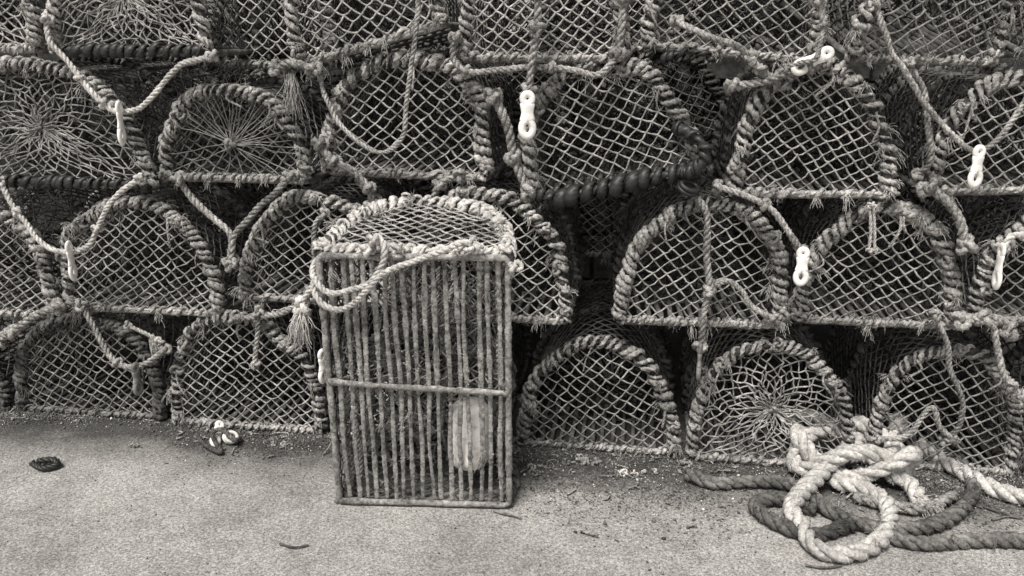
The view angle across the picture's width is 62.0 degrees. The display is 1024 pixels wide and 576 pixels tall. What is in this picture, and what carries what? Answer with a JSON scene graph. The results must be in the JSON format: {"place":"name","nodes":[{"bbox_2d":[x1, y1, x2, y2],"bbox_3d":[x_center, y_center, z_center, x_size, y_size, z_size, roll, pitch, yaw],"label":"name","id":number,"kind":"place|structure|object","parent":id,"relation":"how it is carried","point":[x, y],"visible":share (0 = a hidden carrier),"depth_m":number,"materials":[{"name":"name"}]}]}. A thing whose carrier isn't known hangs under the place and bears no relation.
{"place":"outdoors","nodes":[
{"label":"outdoors","id":0,"kind":"place"},
{"bbox_2d":[0,279,1023,575],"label":"ground","id":1,"kind":"structure","parent":0,"point":[360,539],"depth_m":2.16,"materials":[{"name":"concrete"}]},
{"bbox_2d":[29,456,61,471],"bbox_3d":[-1.313,0.496,2.394,0.100,0.034,0.059,0,16,0],"label":"rope scrap","id":2,"kind":"object","parent":1,"relation":"on","point":[53,460],"visible":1,"depth_m":2.39,"materials":[{"name":"black fabric"}]},
{"bbox_2d":[0,272,123,410],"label":"lobster pot","id":3,"kind":"object","parent":1,"relation":"on","point":[7,390],"visible":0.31,"depth_m":3.00,"materials":[{"name":"fabric"}]},
{"bbox_2d":[0,186,160,324],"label":"lobster pot","id":4,"kind":"object","parent":3,"relation":"on","point":[40,261],"visible":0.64,"depth_m":2.78,"materials":[{"name":"fabric"}]},
{"bbox_2d":[82,176,270,270],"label":"lobster pot","id":5,"kind":"object","parent":3,"relation":"on","point":[100,196],"visible":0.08,"depth_m":3.36,"materials":[{"name":"fabric"}]},
{"bbox_2d":[12,263,251,420],"bbox_3d":[-1.290,0.172,2.967,0.560,0.394,0.712,2,17,8],"label":"lobster pot","id":6,"kind":"object","parent":1,"relation":"on","point":[157,382],"visible":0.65,"depth_m":2.73,"materials":[{"name":"fabric"}]},
{"bbox_2d":[195,427,242,454],"bbox_3d":[-0.877,0.444,2.504,0.150,0.056,0.116,0,16,0],"label":"rope scrap","id":7,"kind":"object","parent":1,"relation":"on","point":[219,450],"visible":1,"depth_m":2.50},
{"bbox_2d":[161,261,378,434],"bbox_3d":[-0.776,0.194,2.870,0.535,0.448,0.692,2,17,8],"label":"lobster pot","id":8,"kind":"object","parent":1,"relation":"on","point":[309,375],"visible":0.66,"depth_m":2.63,"materials":[{"name":"fabric"}]},
{"bbox_2d":[123,320,166,359],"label":"rope","id":9,"kind":"object","parent":8,"relation":"hanging from","point":[155,342],"visible":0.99,"depth_m":2.54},
{"bbox_2d":[53,171,301,326],"bbox_3d":[-1.067,-0.161,2.812,0.541,0.424,0.713,2,17,8],"label":"lobster pot","id":10,"kind":"object","parent":8,"relation":"on","point":[204,260],"visible":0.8,"depth_m":2.59,"materials":[{"name":"fabric"}]},
{"bbox_2d":[0,297,66,348],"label":"rope","id":11,"kind":"object","parent":10,"relation":"hanging from","point":[57,306],"visible":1,"depth_m":2.58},
{"bbox_2d":[74,296,172,369],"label":"rope","id":12,"kind":"object","parent":10,"relation":"hanging from","point":[82,306],"visible":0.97,"depth_m":2.56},
{"bbox_2d":[131,362,143,395],"bbox_3d":[-1.130,0.274,2.568,0.014,0.107,0.040,6,17,19],"label":"plastic clip","id":13,"kind":"object","parent":12,"relation":"hanging from","point":[136,376],"visible":1,"depth_m":2.56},
{"bbox_2d":[0,55,249,190],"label":"lobster pot","id":14,"kind":"object","parent":10,"relation":"on","point":[77,168],"visible":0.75,"depth_m":2.49,"materials":[{"name":"fabric"}]},
{"bbox_2d":[0,172,146,254],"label":"rope","id":15,"kind":"object","parent":14,"relation":"hanging from","point":[138,178],"visible":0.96,"depth_m":2.45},
{"bbox_2d":[65,240,77,280],"bbox_3d":[-1.265,-0.078,2.446,0.011,0.120,0.040,1,19,2],"label":"plastic clip","id":16,"kind":"object","parent":15,"relation":"hanging from","point":[72,271],"visible":1,"depth_m":2.44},
{"bbox_2d":[0,0,162,60],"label":"lobster pot","id":17,"kind":"object","parent":14,"relation":"on","point":[30,12],"visible":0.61,"depth_m":2.39,"materials":[{"name":"fabric"}]},
{"bbox_2d":[43,0,289,62],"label":"lobster pot","id":18,"kind":"object","parent":14,"relation":"on","point":[201,25],"visible":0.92,"depth_m":2.32,"materials":[{"name":"fabric"}]},
{"bbox_2d":[39,12,218,116],"bbox_3d":[-1.027,-0.599,2.289,0.503,0.275,0.066,2,17,8],"label":"rope","id":19,"kind":"object","parent":18,"relation":"hanging from","point":[47,20],"visible":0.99,"depth_m":2.30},
{"bbox_2d":[115,101,125,145],"bbox_3d":[-1.057,-0.445,2.301,0.011,0.120,0.040,1,13,2],"label":"plastic clip","id":20,"kind":"object","parent":19,"relation":"hanging from","point":[121,134],"visible":1,"depth_m":2.29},
{"bbox_2d":[218,157,390,258],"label":"lobster pot","id":21,"kind":"object","parent":8,"relation":"on","point":[315,183],"visible":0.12,"depth_m":3.25,"materials":[{"name":"fabric"}]},
{"bbox_2d":[130,56,351,153],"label":"lobster pot","id":22,"kind":"object","parent":21,"relation":"on","point":[256,74],"visible":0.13,"depth_m":3.15,"materials":[{"name":"fabric"}]},
{"bbox_2d":[88,0,282,57],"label":"lobster pot","id":23,"kind":"object","parent":22,"relation":"on","point":[166,30],"visible":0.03,"depth_m":3.10,"materials":[{"name":"fabric"}]},
{"bbox_2d":[224,0,400,57],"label":"lobster pot","id":24,"kind":"object","parent":22,"relation":"on","point":[266,21],"visible":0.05,"depth_m":2.99,"materials":[{"name":"fabric"}]},
{"bbox_2d":[228,166,427,312],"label":"lobster pot","id":25,"kind":"object","parent":8,"relation":"on","point":[325,193],"visible":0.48,"depth_m":2.52,"materials":[{"name":"fabric"}]},
{"bbox_2d":[249,305,266,370],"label":"rope","id":26,"kind":"object","parent":25,"relation":"hanging from","point":[255,363],"visible":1,"depth_m":2.50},
{"bbox_2d":[220,168,299,272],"bbox_3d":[-0.712,-0.188,2.393,0.250,0.304,0.053,1,17,5],"label":"rope","id":27,"kind":"object","parent":25,"relation":"on","point":[292,175],"visible":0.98,"depth_m":2.38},
{"bbox_2d":[156,71,376,192],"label":"lobster pot","id":28,"kind":"object","parent":25,"relation":"on","point":[275,160],"visible":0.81,"depth_m":2.43,"materials":[{"name":"fabric"}]},
{"bbox_2d":[168,170,243,269],"bbox_3d":[-0.871,-0.192,2.420,0.202,0.280,0.048,4,17,12],"label":"rope","id":29,"kind":"object","parent":28,"relation":"hanging from","point":[179,178],"visible":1,"depth_m":2.41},
{"bbox_2d":[206,0,413,85],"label":"lobster pot","id":30,"kind":"object","parent":28,"relation":"on","point":[251,63],"visible":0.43,"depth_m":2.51,"materials":[{"name":"fabric"}]},
{"bbox_2d":[227,284,312,324],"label":"rope","id":31,"kind":"object","parent":25,"relation":"on","point":[238,318],"visible":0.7,"depth_m":2.47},
{"bbox_2d":[311,207,331,303],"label":"rope","id":32,"kind":"object","parent":25,"relation":"hanging from","point":[323,214],"visible":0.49,"depth_m":2.39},
{"bbox_2d":[317,348,325,383],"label":"plastic clip","id":33,"kind":"object","parent":32,"relation":"hanging from","point":[320,356],"visible":0.75,"depth_m":2.41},
{"bbox_2d":[271,188,523,507],"bbox_3d":[-0.293,0.157,2.218,0.660,0.778,0.423,1,21,3],"label":"lobster pot","id":34,"kind":"object","parent":1,"relation":"on","point":[330,246],"visible":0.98,"depth_m":2.10,"materials":[{"name":"wicker"}]},
{"bbox_2d":[448,396,488,470],"bbox_3d":[-0.110,0.377,2.211,0.111,0.196,0.113,3,12,-1],"label":"fishing float","id":35,"kind":"object","parent":34,"relation":"in","point":[474,409],"visible":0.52,"depth_m":2.17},
{"bbox_2d":[339,271,532,439],"bbox_3d":[-0.228,0.206,2.831,0.525,0.439,0.697,2,17,8],"label":"lobster pot","id":36,"kind":"object","parent":1,"relation":"on","point":[524,349],"visible":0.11,"depth_m":2.81,"materials":[{"name":"fabric"}]},
{"bbox_2d":[361,143,511,245],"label":"lobster pot","id":37,"kind":"object","parent":36,"relation":"on","point":[429,191],"visible":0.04,"depth_m":3.23,"materials":[{"name":"fabric"}]},
{"bbox_2d":[306,68,457,150],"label":"lobster pot","id":38,"kind":"object","parent":37,"relation":"on","point":[343,76],"visible":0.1,"depth_m":3.14,"materials":[{"name":"fabric"}]},
{"bbox_2d":[344,0,492,69],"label":"lobster pot","id":39,"kind":"object","parent":38,"relation":"on","point":[444,44],"visible":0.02,"depth_m":3.16,"materials":[{"name":"fabric"}]},
{"bbox_2d":[398,160,587,337],"bbox_3d":[-0.025,-0.154,2.624,0.507,0.434,0.707,2,17,8],"label":"lobster pot","id":40,"kind":"object","parent":36,"relation":"on","point":[572,242],"visible":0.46,"depth_m":2.37,"materials":[{"name":"fabric"}]},
{"bbox_2d":[312,48,520,187],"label":"lobster pot","id":41,"kind":"object","parent":40,"relation":"on","point":[385,67],"visible":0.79,"depth_m":2.35,"materials":[{"name":"fabric"}]},
{"bbox_2d":[311,136,381,206],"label":"rope","id":42,"kind":"object","parent":41,"relation":"hanging from","point":[322,145],"visible":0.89,"depth_m":2.31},
{"bbox_2d":[279,0,485,80],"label":"lobster pot","id":43,"kind":"object","parent":41,"relation":"on","point":[437,30],"visible":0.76,"depth_m":2.24,"materials":[{"name":"fabric"}]},
{"bbox_2d":[267,58,325,124],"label":"rope","id":44,"kind":"object","parent":43,"relation":"hanging from","point":[278,69],"visible":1,"depth_m":2.23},
{"bbox_2d":[315,0,420,154],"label":"rope","id":45,"kind":"object","parent":43,"relation":"hanging from","point":[364,146],"visible":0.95,"depth_m":2.24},
{"bbox_2d":[431,168,466,197],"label":"rope","id":46,"kind":"object","parent":40,"relation":"on","point":[458,175],"visible":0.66,"depth_m":2.27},
{"bbox_2d":[515,57,702,202],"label":"lobster pot","id":47,"kind":"object","parent":40,"relation":"on","point":[548,95],"visible":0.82,"depth_m":2.23,"materials":[{"name":"fabric"}]},
{"bbox_2d":[483,87,535,202],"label":"rope","id":48,"kind":"object","parent":47,"relation":"on","point":[494,97],"visible":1,"depth_m":2.22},
{"bbox_2d":[456,0,635,76],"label":"lobster pot","id":49,"kind":"object","parent":47,"relation":"on","point":[468,52],"visible":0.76,"depth_m":2.16,"materials":[{"name":"fabric"}]},
{"bbox_2d":[519,0,546,99],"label":"rope","id":50,"kind":"object","parent":49,"relation":"hanging from","point":[537,27],"visible":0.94,"depth_m":2.08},
{"bbox_2d":[518,90,535,139],"bbox_3d":[0.039,-0.433,2.139,0.046,0.123,0.016,-2,17,-8],"label":"plastic clip","id":51,"kind":"object","parent":50,"relation":"hanging from","point":[527,117],"visible":1,"depth_m":2.13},
{"bbox_2d":[447,30,622,79],"bbox_3d":[0.062,-0.580,2.127,0.457,0.124,0.058,3,17,9],"label":"rope","id":52,"kind":"object","parent":49,"relation":"hanging from","point":[467,71],"visible":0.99,"depth_m":2.13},
{"bbox_2d":[608,0,634,61],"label":"rope","id":53,"kind":"object","parent":49,"relation":"hanging from","point":[622,9],"visible":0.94,"depth_m":2.08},
{"bbox_2d":[543,160,693,209],"bbox_3d":[0.275,-0.265,2.200,0.390,0.138,0.057,3,17,10],"label":"rubber strap","id":54,"kind":"object","parent":47,"relation":"attached to","point":[616,186],"visible":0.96,"depth_m":2.19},
{"bbox_2d":[670,120,713,179],"bbox_3d":[0.450,-0.344,2.139,0.111,0.149,0.045,9,19,29],"label":"rubber strap","id":55,"kind":"object","parent":47,"relation":"attached to","point":[704,148],"visible":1,"depth_m":2.12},
{"bbox_2d":[577,456,601,465],"bbox_3d":[0.222,0.494,2.419,0.073,0.042,0.039,0,16,0],"label":"net scrap","id":56,"kind":"object","parent":1,"relation":"on","point":[584,461],"visible":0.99,"depth_m":2.41,"materials":[{"name":"fabric"}]},
{"bbox_2d":[512,278,684,458],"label":"lobster pot","id":57,"kind":"object","parent":1,"relation":"on","point":[660,378],"visible":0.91,"depth_m":2.52,"materials":[{"name":"fabric"}]},
{"bbox_2d":[501,131,636,263],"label":"lobster pot","id":58,"kind":"object","parent":57,"relation":"on","point":[621,201],"visible":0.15,"depth_m":3.06,"materials":[{"name":"fabric"}]},
{"bbox_2d":[433,45,584,147],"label":"lobster pot","id":59,"kind":"object","parent":58,"relation":"on","point":[568,105],"visible":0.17,"depth_m":3.01,"materials":[{"name":"fabric"}]},
{"bbox_2d":[411,0,552,51],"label":"lobster pot","id":60,"kind":"object","parent":59,"relation":"on","point":[430,49],"visible":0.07,"depth_m":2.91,"materials":[{"name":"fabric"}]},
{"bbox_2d":[588,51,736,159],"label":"lobster pot","id":61,"kind":"object","parent":58,"relation":"on","point":[713,90],"visible":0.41,"depth_m":2.87,"materials":[{"name":"fabric"}]},
{"bbox_2d":[547,0,681,54],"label":"lobster pot","id":62,"kind":"object","parent":61,"relation":"on","point":[637,46],"visible":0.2,"depth_m":2.83,"materials":[{"name":"fabric"}]},
{"bbox_2d":[748,491,857,541],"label":"mooring rope","id":63,"kind":"object","parent":1,"relation":"on","point":[758,503],"visible":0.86,"depth_m":2.08,"materials":[{"name":"fabric"}]},
{"bbox_2d":[682,447,986,535],"bbox_3d":[0.896,0.542,2.222,0.813,0.074,0.402,-3,17,-11],"label":"mooring rope","id":64,"kind":"object","parent":1,"relation":"on","point":[963,506],"visible":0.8,"depth_m":2.17,"materials":[{"name":"fabric"}]},
{"bbox_2d":[782,407,943,563],"bbox_3d":[0.921,0.521,2.220,0.430,0.210,0.706,5,17,17],"label":"mooring rope","id":65,"kind":"object","parent":1,"relation":"on","point":[894,463],"visible":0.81,"depth_m":2.24,"materials":[{"name":"fabric"}]},
{"bbox_2d":[849,491,958,516],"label":"mooring rope","id":66,"kind":"object","parent":1,"relation":"on","point":[942,500],"visible":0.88,"depth_m":2.17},
{"bbox_2d":[817,284,1023,476],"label":"lobster pot","id":67,"kind":"object","parent":1,"relation":"on","point":[879,407],"visible":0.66,"depth_m":2.42,"materials":[{"name":"fabric"}]},
{"bbox_2d":[766,168,966,342],"bbox_3d":[0.996,-0.127,2.498,0.449,0.399,0.703,2,17,8],"label":"lobster pot","id":68,"kind":"object","parent":67,"relation":"on","point":[909,216],"visible":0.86,"depth_m":2.26,"materials":[{"name":"fabric"}]},
{"bbox_2d":[711,56,907,214],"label":"lobster pot","id":69,"kind":"object","parent":68,"relation":"on","point":[842,81],"visible":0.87,"depth_m":2.17,"materials":[{"name":"fabric"}]},
{"bbox_2d":[669,14,791,91],"bbox_3d":[0.533,-0.570,2.070,0.308,0.183,0.082,3,17,9],"label":"rope","id":70,"kind":"object","parent":69,"relation":"on","point":[749,57],"visible":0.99,"depth_m":2.05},
{"bbox_2d":[639,0,832,73],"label":"lobster pot","id":71,"kind":"object","parent":69,"relation":"on","point":[652,31],"visible":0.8,"depth_m":2.16,"materials":[{"name":"fabric"}]},
{"bbox_2d":[658,47,715,65],"bbox_3d":[0.437,-0.578,2.129,0.143,0.047,0.028,4,17,13],"label":"rubber strap","id":72,"kind":"object","parent":71,"relation":"attached to","point":[667,56],"visible":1,"depth_m":2.12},
{"bbox_2d":[711,179,809,258],"bbox_3d":[0.630,-0.171,2.164,0.255,0.203,0.062,4,17,13],"label":"rope","id":73,"kind":"object","parent":69,"relation":"hanging from","point":[718,186],"visible":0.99,"depth_m":2.15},
{"bbox_2d":[793,246,809,285],"bbox_3d":[0.736,-0.055,2.163,0.039,0.104,0.013,3,17,11],"label":"plastic clip","id":74,"kind":"object","parent":73,"relation":"hanging from","point":[802,260],"visible":1,"depth_m":2.16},
{"bbox_2d":[723,63,820,92],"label":"rope","id":75,"kind":"object","parent":69,"relation":"on","point":[734,84],"visible":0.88,"depth_m":2.07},
{"bbox_2d":[778,21,829,74],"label":"rope","id":76,"kind":"object","parent":69,"relation":"on","point":[823,27],"visible":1,"depth_m":2.01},
{"bbox_2d":[791,46,834,75],"bbox_3d":[0.712,-0.539,2.020,0.105,0.039,0.014,-26,15,18],"label":"plastic clip","id":77,"kind":"object","parent":69,"relation":"on","point":[822,58],"visible":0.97,"depth_m":2.01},
{"bbox_2d":[806,0,828,55],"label":"rope","id":78,"kind":"object","parent":69,"relation":"on","point":[819,5],"visible":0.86,"depth_m":2.02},
{"bbox_2d":[774,0,1023,74],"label":"lobster pot","id":79,"kind":"object","parent":69,"relation":"on","point":[924,41],"visible":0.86,"depth_m":2.06,"materials":[{"name":"fabric"}]},
{"bbox_2d":[866,0,1023,152],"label":"rope","id":80,"kind":"object","parent":79,"relation":"hanging from","point":[932,113],"visible":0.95,"depth_m":2.00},
{"bbox_2d":[967,144,985,187],"bbox_3d":[1.101,-0.287,2.018,0.039,0.104,0.013,-3,17,-10],"label":"plastic clip","id":81,"kind":"object","parent":80,"relation":"hanging from","point":[978,157],"visible":1,"depth_m":2.01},
{"bbox_2d":[900,56,934,183],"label":"rope","id":82,"kind":"object","parent":69,"relation":"hanging from","point":[916,175],"visible":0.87,"depth_m":2.05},
{"bbox_2d":[865,202,872,252],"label":"rope","id":83,"kind":"object","parent":68,"relation":"hanging from","point":[869,249],"visible":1,"depth_m":2.15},
{"bbox_2d":[870,201,878,253],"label":"rope","id":84,"kind":"object","parent":68,"relation":"hanging from","point":[875,249],"visible":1,"depth_m":2.15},
{"bbox_2d":[928,309,966,446],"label":"rope","id":85,"kind":"object","parent":68,"relation":"hanging from","point":[935,315],"visible":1,"depth_m":2.22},
{"bbox_2d":[870,405,960,445],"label":"rope","id":86,"kind":"object","parent":67,"relation":"on","point":[913,429],"visible":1,"depth_m":2.28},
{"bbox_2d":[862,526,1023,552],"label":"mooring rope","id":87,"kind":"object","parent":1,"relation":"on","point":[980,540],"visible":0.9,"depth_m":2.01,"materials":[{"name":"fabric"}]},
{"bbox_2d":[913,436,1023,504],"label":"mooring rope","id":88,"kind":"object","parent":1,"relation":"on","point":[994,489],"visible":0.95,"depth_m":2.27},
{"bbox_2d":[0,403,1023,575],"bbox_3d":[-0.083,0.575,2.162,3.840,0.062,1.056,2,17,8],"label":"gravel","id":89,"kind":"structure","parent":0,"point":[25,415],"depth_m":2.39,"materials":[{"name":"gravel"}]},
{"bbox_2d":[678,277,859,469],"bbox_3d":[0.770,0.242,2.643,0.496,0.414,0.706,2,17,8],"label":"lobster pot","id":90,"kind":"object","parent":89,"relation":"on","point":[698,396],"visible":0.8,"depth_m":2.40,"materials":[{"name":"fabric"}]},
{"bbox_2d":[610,168,795,341],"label":"lobster pot","id":91,"kind":"object","parent":90,"relation":"on","point":[629,246],"visible":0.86,"depth_m":2.32,"materials":[{"name":"fabric"}]},
{"bbox_2d":[675,185,716,353],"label":"rope","id":92,"kind":"object","parent":91,"relation":"hanging from","point":[709,290],"visible":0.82,"depth_m":2.22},
{"bbox_2d":[677,179,699,196],"bbox_3d":[0.448,-0.254,2.157,0.061,0.024,0.051,17,44,-5],"label":"ring","id":93,"kind":"object","parent":92,"relation":"on","point":[689,188],"visible":1,"depth_m":2.15,"materials":[{"name":"black rubber"}]},
{"bbox_2d":[696,343,702,380],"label":"plastic clip","id":94,"kind":"object","parent":92,"relation":"hanging from","point":[699,363],"visible":1,"depth_m":2.26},
{"bbox_2d":[713,278,780,324],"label":"rope","id":95,"kind":"object","parent":91,"relation":"on","point":[770,318],"visible":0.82,"depth_m":2.25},
{"bbox_2d":[655,140,803,267],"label":"lobster pot","id":96,"kind":"object","parent":90,"relation":"on","point":[712,166],"visible":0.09,"depth_m":2.99,"materials":[{"name":"fabric"}]},
{"bbox_2d":[789,138,933,261],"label":"lobster pot","id":97,"kind":"object","parent":90,"relation":"on","point":[910,192],"visible":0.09,"depth_m":2.92,"materials":[{"name":"fabric"}]},
{"bbox_2d":[742,60,879,167],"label":"lobster pot","id":98,"kind":"object","parent":97,"relation":"on","point":[807,146],"visible":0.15,"depth_m":2.86,"materials":[{"name":"fabric"}]},
{"bbox_2d":[685,0,831,61],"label":"lobster pot","id":99,"kind":"object","parent":98,"relation":"on","point":[740,11],"visible":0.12,"depth_m":2.88,"materials":[{"name":"fabric"}]},
{"bbox_2d":[833,0,973,68],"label":"lobster pot","id":100,"kind":"object","parent":98,"relation":"on","point":[960,36],"visible":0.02,"depth_m":2.69,"materials":[{"name":"fabric"}]},
{"bbox_2d":[954,283,1023,474],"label":"lobster pot","id":101,"kind":"object","parent":89,"relation":"on","point":[1012,356],"visible":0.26,"depth_m":2.58,"materials":[{"name":"fabric"}]},
{"bbox_2d":[900,154,1023,258],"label":"lobster pot","id":102,"kind":"object","parent":101,"relation":"on","point":[977,219],"visible":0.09,"depth_m":2.95,"materials":[{"name":"fabric"}]},
{"bbox_2d":[862,62,1023,155],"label":"lobster pot","id":103,"kind":"object","parent":102,"relation":"on","point":[894,69],"visible":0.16,"depth_m":2.92,"materials":[{"name":"fabric"}]},
{"bbox_2d":[925,0,1023,67],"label":"lobster pot","id":104,"kind":"object","parent":103,"relation":"on","point":[1008,54],"visible":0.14,"depth_m":2.68,"materials":[{"name":"fabric"}]},
{"bbox_2d":[901,180,1023,338],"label":"lobster pot","id":105,"kind":"object","parent":101,"relation":"on","point":[976,290],"visible":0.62,"depth_m":2.33,"materials":[{"name":"fabric"}]},
{"bbox_2d":[864,65,1023,209],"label":"lobster pot","id":106,"kind":"object","parent":105,"relation":"on","point":[998,169],"visible":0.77,"depth_m":2.24,"materials":[{"name":"fabric"}]},
{"bbox_2d":[911,176,983,255],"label":"rope","id":107,"kind":"object","parent":106,"relation":"hanging from","point":[965,243],"visible":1,"depth_m":2.09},
{"bbox_2d":[945,0,1023,59],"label":"lobster pot","id":108,"kind":"object","parent":106,"relation":"on","point":[1014,41],"visible":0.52,"depth_m":2.24,"materials":[{"name":"fabric"}]},
{"bbox_2d":[948,307,1018,341],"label":"rope","id":109,"kind":"object","parent":105,"relation":"on","point":[964,320],"visible":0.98,"depth_m":2.16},
{"bbox_2d":[989,314,1023,400],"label":"rope","id":110,"kind":"object","parent":105,"relation":"hanging from","point":[1011,385],"visible":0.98,"depth_m":2.17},
{"bbox_2d":[993,230,1023,253],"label":"rope","id":111,"kind":"object","parent":105,"relation":"hanging from","point":[1011,236],"visible":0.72,"depth_m":2.09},
{"bbox_2d":[991,242,1006,289],"bbox_3d":[1.195,-0.053,2.092,0.011,0.120,0.040,1,17,2],"label":"plastic clip","id":112,"kind":"object","parent":111,"relation":"hanging from","point":[996,279],"visible":1,"depth_m":2.08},
{"bbox_2d":[0,0,1023,279],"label":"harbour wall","id":113,"kind":"structure","parent":0,"point":[722,70],"depth_m":3.99,"materials":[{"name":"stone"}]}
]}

